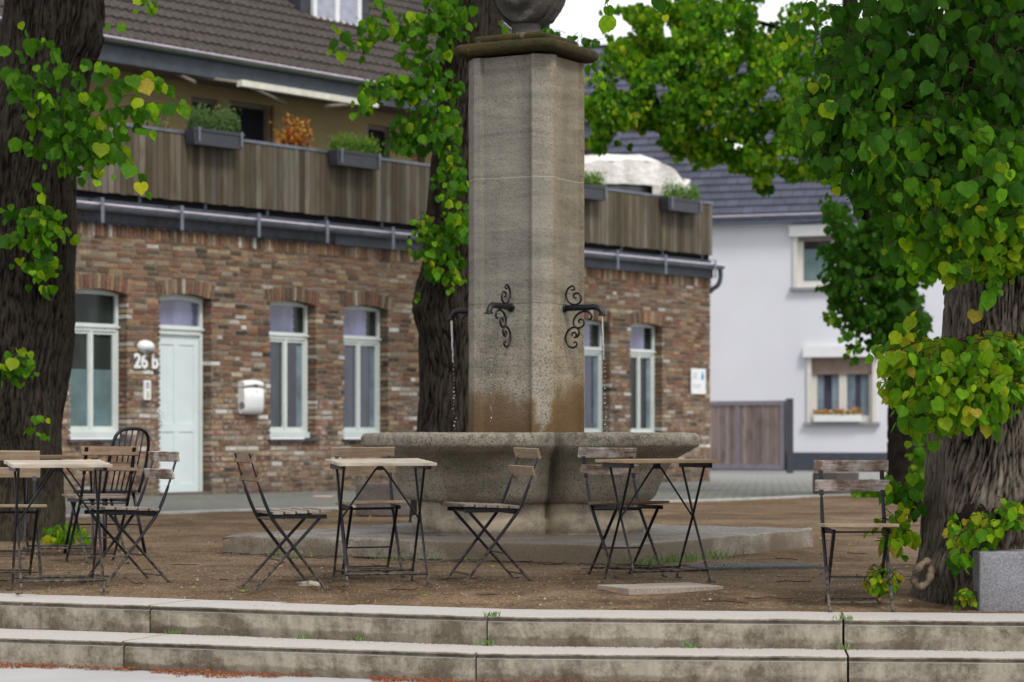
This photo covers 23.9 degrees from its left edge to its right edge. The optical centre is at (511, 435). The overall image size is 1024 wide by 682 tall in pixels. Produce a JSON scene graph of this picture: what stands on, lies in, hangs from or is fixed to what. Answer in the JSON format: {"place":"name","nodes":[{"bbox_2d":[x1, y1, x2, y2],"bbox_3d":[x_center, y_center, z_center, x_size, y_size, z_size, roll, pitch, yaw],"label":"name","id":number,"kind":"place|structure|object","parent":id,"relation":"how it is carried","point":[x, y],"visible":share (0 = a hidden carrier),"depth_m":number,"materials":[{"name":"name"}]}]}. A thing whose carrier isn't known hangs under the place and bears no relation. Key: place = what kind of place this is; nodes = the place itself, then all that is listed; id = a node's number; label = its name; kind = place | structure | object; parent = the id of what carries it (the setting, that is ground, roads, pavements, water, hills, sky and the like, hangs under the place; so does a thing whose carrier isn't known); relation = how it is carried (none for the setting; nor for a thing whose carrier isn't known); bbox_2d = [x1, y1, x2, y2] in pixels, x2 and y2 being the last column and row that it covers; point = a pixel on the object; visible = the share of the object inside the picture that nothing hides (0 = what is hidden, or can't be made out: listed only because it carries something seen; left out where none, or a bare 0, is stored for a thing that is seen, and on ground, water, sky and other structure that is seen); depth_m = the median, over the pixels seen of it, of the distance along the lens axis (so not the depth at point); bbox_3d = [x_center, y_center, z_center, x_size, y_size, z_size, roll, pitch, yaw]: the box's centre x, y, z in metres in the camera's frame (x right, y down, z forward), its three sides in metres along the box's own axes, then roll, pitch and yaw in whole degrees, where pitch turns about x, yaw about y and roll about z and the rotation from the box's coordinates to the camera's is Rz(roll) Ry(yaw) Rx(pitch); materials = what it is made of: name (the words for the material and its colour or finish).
{"place":"outdoors","nodes":[
{"label":"outdoors","id":0,"kind":"place"},
{"bbox_2d":[0,0,725,497],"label":"brick house","id":1,"kind":"structure","parent":0,"point":[282,272],"depth_m":37.78,"materials":[{"name":"brick"}]},
{"bbox_2d":[67,289,129,441],"bbox_3d":[-5.900,-1.015,34.178,0.295,2.190,1.152,0,0,39],"label":"window","id":2,"kind":"structure","parent":1,"relation":"in","point":[93,393],"depth_m":34.32,"materials":[{"name":"paint"}]},
{"bbox_2d":[133,353,157,368],"bbox_3d":[-5.265,-1.078,34.782,0.021,0.221,0.465,0,0,39],"label":"house number","id":3,"kind":"object","parent":1,"relation":"attached to","point":[143,361],"visible":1,"depth_m":34.74,"materials":[{"name":"white plastic"}]},
{"bbox_2d":[136,340,155,352],"bbox_3d":[-5.239,-1.286,34.758,0.130,0.192,0.310,0,0,39],"label":"wall lamp","id":4,"kind":"object","parent":1,"relation":"attached to","point":[144,346],"visible":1,"depth_m":34.70,"materials":[{"name":"white glass"}]},
{"bbox_2d":[143,380,150,399],"bbox_3d":[-5.256,-0.659,34.810,0.039,0.280,0.130,0,0,39],"label":"intercom","id":5,"kind":"object","parent":1,"relation":"attached to","point":[146,389],"visible":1,"depth_m":34.79,"materials":[{"name":"white plastic"}]},
{"bbox_2d":[146,100,173,128],"bbox_3d":[-5.302,-4.152,35.677,0.702,1.624,0.495,0,0,-20],"label":"potted shrub","id":6,"kind":"object","parent":1,"relation":"on","point":[155,125],"visible":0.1,"depth_m":35.78,"materials":[{"name":"green plant"}]},
{"bbox_2d":[159,334,197,491],"bbox_3d":[-4.920,-0.324,35.539,0.111,2.328,0.874,0,0,39],"label":"door","id":7,"kind":"structure","parent":1,"relation":"in","point":[178,382],"depth_m":35.61,"materials":[{"name":"paint"}]},
{"bbox_2d":[191,97,214,115],"bbox_3d":[-5.067,-4.414,39.370,0.070,2.147,0.589,0,0,39],"label":"window","id":8,"kind":"structure","parent":1,"relation":"in","point":[210,104],"depth_m":39.40,"materials":[{"name":"black glass"}]},
{"bbox_2d":[185,102,244,150],"bbox_3d":[-4.388,-4.591,35.650,0.276,0.675,1.070,0,0,39],"label":"planter box","id":9,"kind":"object","parent":1,"relation":"hanging from","point":[220,131],"visible":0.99,"depth_m":35.55,"materials":[{"name":"plastic"}]},
{"bbox_2d":[238,380,263,414],"bbox_3d":[-3.911,-0.581,36.375,0.178,0.522,0.425,0,0,39],"label":"letterbox","id":10,"kind":"object","parent":1,"relation":"attached to","point":[250,400],"visible":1,"depth_m":36.27,"materials":[{"name":"white plastic"}]},
{"bbox_2d":[230,101,273,142],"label":"terrace door","id":11,"kind":"structure","parent":1,"relation":"in","point":[253,118],"depth_m":40.32,"materials":[{"name":"black glass"}]},
{"bbox_2d":[268,112,313,147],"bbox_3d":[-3.394,-4.212,37.987,0.536,1.744,0.845,0,0,39],"label":"potted shrub","id":12,"kind":"object","parent":1,"relation":"on","point":[291,136],"visible":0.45,"depth_m":37.89,"materials":[{"name":"orange plant"}]},
{"bbox_2d":[267,301,320,440],"bbox_3d":[-3.436,-1.015,37.249,0.295,2.190,1.108,0,0,39],"label":"window","id":13,"kind":"structure","parent":1,"relation":"in","point":[288,333],"depth_m":37.40,"materials":[{"name":"paint"}]},
{"bbox_2d":[326,131,382,170],"bbox_3d":[-2.491,-4.504,38.018,0.277,0.574,1.102,0,0,39],"label":"planter box","id":14,"kind":"object","parent":1,"relation":"hanging from","point":[355,153],"visible":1,"depth_m":37.94,"materials":[{"name":"plastic"}]},
{"bbox_2d":[342,305,381,440],"bbox_3d":[-2.389,-1.015,38.553,0.295,2.190,1.137,0,0,39],"label":"window","id":15,"kind":"structure","parent":1,"relation":"in","point":[361,361],"depth_m":38.70,"materials":[{"name":"paint"}]},
{"bbox_2d":[368,124,387,157],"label":"terrace door","id":16,"kind":"structure","parent":1,"relation":"in","point":[380,132],"depth_m":42.77,"materials":[{"name":"black glass"}]},
{"bbox_2d":[410,143,422,162],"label":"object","id":17,"kind":"structure","parent":1,"relation":"in","point":[419,159],"depth_m":43.57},
{"bbox_2d":[584,320,603,431],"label":"window","id":18,"kind":"structure","parent":1,"relation":"in","point":[593,349],"depth_m":43.53,"materials":[{"name":"paint"}]},
{"bbox_2d":[584,169,607,200],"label":"planter box","id":19,"kind":"object","parent":1,"relation":"hanging from","point":[595,189],"visible":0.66,"depth_m":42.82,"materials":[{"name":"plastic"}]},
{"bbox_2d":[584,154,689,196],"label":"covered swing seat","id":20,"kind":"object","parent":1,"relation":"on","point":[640,173],"visible":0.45,"depth_m":45.16,"materials":[{"name":"fabric"}]},
{"bbox_2d":[603,184,652,193],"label":"clear window","id":21,"kind":"structure","parent":20,"relation":"in","point":[629,187],"depth_m":45.35,"materials":[{"name":"plastic"}]},
{"bbox_2d":[630,323,655,431],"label":"window","id":22,"kind":"structure","parent":1,"relation":"in","point":[642,352],"depth_m":44.70,"materials":[{"name":"glass"}]},
{"bbox_2d":[660,177,702,214],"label":"planter box","id":23,"kind":"object","parent":1,"relation":"hanging from","point":[682,202],"visible":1,"depth_m":44.92,"materials":[{"name":"plastic"}]},
{"bbox_2d":[691,368,705,393],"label":"wall sign","id":24,"kind":"object","parent":1,"relation":"attached to","point":[698,381],"visible":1,"depth_m":45.70,"materials":[{"name":"white plastic"}]},
{"bbox_2d":[0,619,842,681],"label":"street","id":25,"kind":"structure","parent":0,"point":[34,674],"depth_m":12.22,"materials":[{"name":"concrete"}]},
{"bbox_2d":[0,628,164,669],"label":"step block","id":26,"kind":"structure","parent":25,"relation":"on","point":[78,648],"depth_m":12.78,"materials":[{"name":"concrete"}]},
{"bbox_2d":[0,593,195,632],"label":"step block","id":27,"kind":"structure","parent":26,"relation":"on","point":[100,613],"depth_m":13.38,"materials":[{"name":"concrete"}]},
{"bbox_2d":[124,634,485,681],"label":"step block","id":28,"kind":"structure","parent":25,"relation":"on","point":[337,658],"depth_m":12.31,"materials":[{"name":"concrete"}]},
{"bbox_2d":[150,599,523,644],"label":"step block","id":29,"kind":"structure","parent":28,"relation":"on","point":[427,624],"depth_m":12.78,"materials":[{"name":"concrete"}]},
{"bbox_2d":[0,627,1011,681],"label":"blossom debris","id":30,"kind":"object","parent":25,"relation":"on","point":[215,673],"visible":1,"depth_m":12.29,"materials":[{"name":"beige plant"}]},
{"bbox_2d":[477,645,846,681],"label":"step block","id":31,"kind":"structure","parent":25,"relation":"on","point":[591,664],"depth_m":11.88,"materials":[{"name":"concrete"}]},
{"bbox_2d":[488,609,841,648],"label":"step block","id":32,"kind":"structure","parent":31,"relation":"on","point":[703,629],"depth_m":12.27,"materials":[{"name":"concrete"}]},
{"bbox_2d":[846,649,1023,681],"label":"step block","id":33,"kind":"structure","parent":25,"relation":"on","point":[878,665],"depth_m":11.74,"materials":[{"name":"concrete"}]},
{"bbox_2d":[843,612,1023,652],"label":"step block","id":34,"kind":"structure","parent":33,"relation":"on","point":[938,631],"depth_m":12.10,"materials":[{"name":"concrete"}]},
{"bbox_2d":[65,470,886,514],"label":"paving","id":35,"kind":"structure","parent":0,"point":[733,484],"depth_m":35.72,"materials":[{"name":"grey concrete"}]},
{"bbox_2d":[786,398,793,472],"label":"gate post","id":36,"kind":"object","parent":35,"relation":"on","point":[789,435],"visible":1,"depth_m":55.86,"materials":[{"name":"metal"}]},
{"bbox_2d":[710,400,785,469],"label":"wooden gate","id":37,"kind":"structure","parent":36,"relation":"attached to","point":[747,434],"depth_m":56.62,"materials":[{"name":"brown wood"}]},
{"bbox_2d":[813,472,858,493],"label":"concrete block","id":38,"kind":"structure","parent":35,"relation":"on","point":[840,475],"depth_m":35.54,"materials":[{"name":"grey concrete"}]},
{"bbox_2d":[70,0,944,438],"label":"sky","id":39,"kind":"structure","parent":0,"point":[582,17],"materials":[{"name":"white"}]},
{"bbox_2d":[0,495,1023,615],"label":"gravel ground","id":40,"kind":"structure","parent":0,"point":[802,511],"depth_m":15.12,"materials":[{"name":"brown gravel"}]},
{"bbox_2d":[0,450,46,579],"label":"folding chair","id":41,"kind":"object","parent":40,"relation":"on","point":[34,473],"visible":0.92,"depth_m":15.05,"materials":[{"name":"beige wood"}]},
{"bbox_2d":[4,460,112,594],"bbox_3d":[-2.659,0.526,14.150,0.572,0.768,0.560,0,0,-17],"label":"folding table","id":42,"kind":"object","parent":40,"relation":"on","point":[100,466],"visible":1,"depth_m":14.10,"materials":[{"name":"wood"}]},
{"bbox_2d":[21,455,101,558],"bbox_3d":[-3.220,0.498,17.200,0.572,0.724,0.560,0,0,-6],"label":"folding table","id":43,"kind":"object","parent":40,"relation":"on","point":[26,501],"visible":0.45,"depth_m":17.13,"materials":[{"name":"metal"}]},
{"bbox_2d":[0,0,190,544],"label":"linden tree","id":44,"kind":"object","parent":40,"relation":"on","point":[53,133],"visible":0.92,"depth_m":19.89,"materials":[{"name":"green plant"}]},
{"bbox_2d":[62,446,138,563],"bbox_3d":[-2.803,0.467,16.421,0.400,0.792,0.494,0,0,-27],"label":"folding chair","id":45,"kind":"object","parent":40,"relation":"on","point":[132,451],"visible":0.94,"depth_m":16.30,"materials":[{"name":"brown wood"}]},
{"bbox_2d":[63,427,149,553],"bbox_3d":[-2.948,0.398,17.676,0.525,0.928,0.425,0,0,37],"label":"metal chair","id":46,"kind":"object","parent":40,"relation":"on","point":[104,490],"visible":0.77,"depth_m":17.62,"materials":[{"name":"black metal"}]},
{"bbox_2d":[79,451,179,585],"bbox_3d":[-2.300,0.489,14.519,0.494,0.791,0.400,0,0,-33],"label":"folding chair","id":47,"kind":"object","parent":40,"relation":"on","point":[161,456],"visible":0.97,"depth_m":14.50,"materials":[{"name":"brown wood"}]},
{"bbox_2d":[234,452,330,590],"bbox_3d":[-1.328,0.491,13.986,0.494,0.791,0.400,1,0,-21],"label":"folding chair","id":48,"kind":"object","parent":40,"relation":"on","point":[303,513],"visible":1,"depth_m":13.89,"materials":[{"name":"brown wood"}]},
{"bbox_2d":[296,580,319,585],"bbox_3d":[-1.185,0.872,14.172,0.167,0.052,0.113,0,0,0],"label":"stone","id":49,"kind":"object","parent":40,"relation":"on","point":[309,583],"visible":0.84,"depth_m":14.14,"materials":[{"name":"beige stone"}]},
{"bbox_2d":[331,447,406,577],"bbox_3d":[-0.881,0.467,14.933,0.400,0.791,0.494,-1,0,-13],"label":"folding chair","id":50,"kind":"object","parent":40,"relation":"on","point":[338,452],"visible":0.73,"depth_m":15.09,"materials":[{"name":"beige wood"}]},
{"bbox_2d":[325,458,436,586],"bbox_3d":[-0.770,0.499,14.120,0.572,0.732,0.560,0,0,-13],"label":"folding table","id":51,"kind":"object","parent":40,"relation":"on","point":[380,463],"visible":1,"depth_m":14.08,"materials":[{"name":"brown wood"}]},
{"bbox_2d":[356,483,410,515],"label":"concrete block","id":52,"kind":"structure","parent":40,"relation":"on","point":[375,491],"depth_m":25.92,"materials":[{"name":"grey concrete"}]},
{"bbox_2d":[66,494,850,516],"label":"kerb","id":53,"kind":"structure","parent":40,"relation":"on","point":[240,510],"depth_m":31.43,"materials":[{"name":"concrete"}]},
{"bbox_2d":[0,516,917,605],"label":"fallen twigs","id":54,"kind":"object","parent":40,"relation":"on","point":[453,560],"depth_m":15.99,"materials":[{"name":"brown wood"}]},
{"bbox_2d":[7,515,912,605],"bbox_3d":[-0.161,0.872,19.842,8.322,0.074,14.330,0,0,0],"label":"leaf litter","id":55,"kind":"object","parent":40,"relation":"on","point":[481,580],"visible":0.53,"depth_m":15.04,"materials":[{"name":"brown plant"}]},
{"bbox_2d":[324,0,605,521],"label":"linden tree","id":56,"kind":"object","parent":40,"relation":"on","point":[441,293],"visible":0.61,"depth_m":21.70,"materials":[{"name":"green plant"}]},
{"bbox_2d":[442,447,540,583],"bbox_3d":[-0.125,0.467,14.358,0.494,0.791,0.400,0,1,-20],"label":"folding chair","id":57,"kind":"object","parent":40,"relation":"on","point":[470,508],"visible":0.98,"depth_m":14.29,"materials":[{"name":"beige wood"}]},
{"bbox_2d":[163,548,853,648],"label":"grass tufts","id":58,"kind":"object","parent":40,"relation":"on","point":[690,557],"visible":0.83,"depth_m":16.18,"materials":[{"name":"green plant"}]},
{"bbox_2d":[222,0,812,565],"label":"stone fountain","id":59,"kind":"object","parent":40,"relation":"on","point":[526,152],"visible":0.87,"depth_m":17.81,"materials":[{"name":"stone"}]},
{"bbox_2d":[447,308,468,323],"bbox_3d":[-0.337,-0.885,18.448,0.359,0.474,0.070,0,0,29],"label":"water spout","id":60,"kind":"object","parent":59,"relation":"attached to","point":[454,313],"visible":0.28,"depth_m":18.47,"materials":[{"name":"black metal"}]},
{"bbox_2d":[451,320,455,428],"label":"water stream","id":61,"kind":"structure","parent":60,"relation":"attached to","point":[452,355],"depth_m":18.51,"materials":[{"name":"white"}]},
{"bbox_2d":[484,284,514,347],"bbox_3d":[-0.097,-0.885,17.724,0.070,0.474,0.369,0,0,29],"label":"water spout","id":62,"kind":"object","parent":59,"relation":"attached to","point":[509,307],"visible":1,"depth_m":17.78,"materials":[{"name":"black metal"}]},
{"bbox_2d":[488,314,493,431],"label":"water stream","id":63,"kind":"structure","parent":62,"relation":"attached to","point":[490,373],"depth_m":17.59,"materials":[{"name":"white"}]},
{"bbox_2d":[563,285,606,348],"bbox_3d":[0.545,-0.885,17.936,0.354,0.474,0.070,0,0,29],"label":"water spout","id":64,"kind":"object","parent":59,"relation":"attached to","point":[583,307],"visible":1,"depth_m":17.96,"materials":[{"name":"black metal"}]},
{"bbox_2d":[602,316,606,431],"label":"water stream","id":65,"kind":"structure","parent":64,"relation":"attached to","point":[603,355],"depth_m":17.86,"materials":[{"name":"white"}]},
{"bbox_2d":[578,447,668,577],"bbox_3d":[0.687,0.467,14.887,0.400,0.792,0.494,0,-1,-24],"label":"folding chair","id":66,"kind":"object","parent":40,"relation":"on","point":[586,470],"visible":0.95,"depth_m":14.98,"materials":[{"name":"brown wood"}]},
{"bbox_2d":[595,458,719,583],"bbox_3d":[0.860,0.499,14.350,0.572,0.723,0.560,0,0,-20],"label":"folding table","id":67,"kind":"object","parent":40,"relation":"on","point":[703,464],"visible":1,"depth_m":14.31,"materials":[{"name":"metal"}]},
{"bbox_2d":[597,582,722,594],"bbox_3d":[0.841,0.868,13.744,0.600,0.036,0.400,0,0,-24],"label":"paver","id":68,"kind":"object","parent":40,"relation":"on","point":[646,588],"visible":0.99,"depth_m":13.61,"materials":[{"name":"beige stone"}]},
{"bbox_2d":[681,562,823,570],"bbox_3d":[1.582,0.864,15.903,0.840,0.037,0.560,0,0,-14],"label":"drain cover","id":69,"kind":"object","parent":40,"relation":"on","point":[754,565],"visible":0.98,"depth_m":15.76,"materials":[{"name":"metal"}]},
{"bbox_2d":[584,0,936,497],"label":"linden tree","id":70,"kind":"object","parent":40,"relation":"on","point":[693,99],"visible":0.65,"depth_m":34.19,"materials":[{"name":"green plant"}]},
{"bbox_2d":[598,0,1023,609],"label":"linden tree","id":71,"kind":"object","parent":40,"relation":"on","point":[920,132],"visible":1,"depth_m":12.56,"materials":[{"name":"green plant"}]},
{"bbox_2d":[814,460,898,611],"bbox_3d":[1.831,0.529,12.852,0.400,0.791,0.494,0,1,1],"label":"folding chair","id":72,"kind":"object","parent":40,"relation":"on","point":[822,466],"visible":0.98,"depth_m":13.02,"materials":[{"name":"brown wood"}]},
{"bbox_2d":[972,549,1023,610],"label":"concrete block","id":73,"kind":"structure","parent":40,"relation":"on","point":[998,580],"depth_m":12.64,"materials":[{"name":"grey concrete"}]},
{"bbox_2d":[581,31,948,470],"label":"white house","id":74,"kind":"structure","parent":0,"point":[773,337],"depth_m":59.92,"materials":[{"name":"grey paint"}]},
{"bbox_2d":[789,223,860,290],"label":"window","id":75,"kind":"structure","parent":74,"relation":"in","point":[806,269],"depth_m":59.73,"materials":[{"name":"grey glass"}]},
{"bbox_2d":[803,345,879,424],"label":"window","id":76,"kind":"structure","parent":74,"relation":"in","point":[832,383],"depth_m":59.45,"materials":[{"name":"grey glass"}]},
{"bbox_2d":[813,407,864,421],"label":"flower box","id":77,"kind":"object","parent":76,"relation":"on","point":[852,415],"visible":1,"depth_m":59.25,"materials":[{"name":"white plastic"}]}
]}

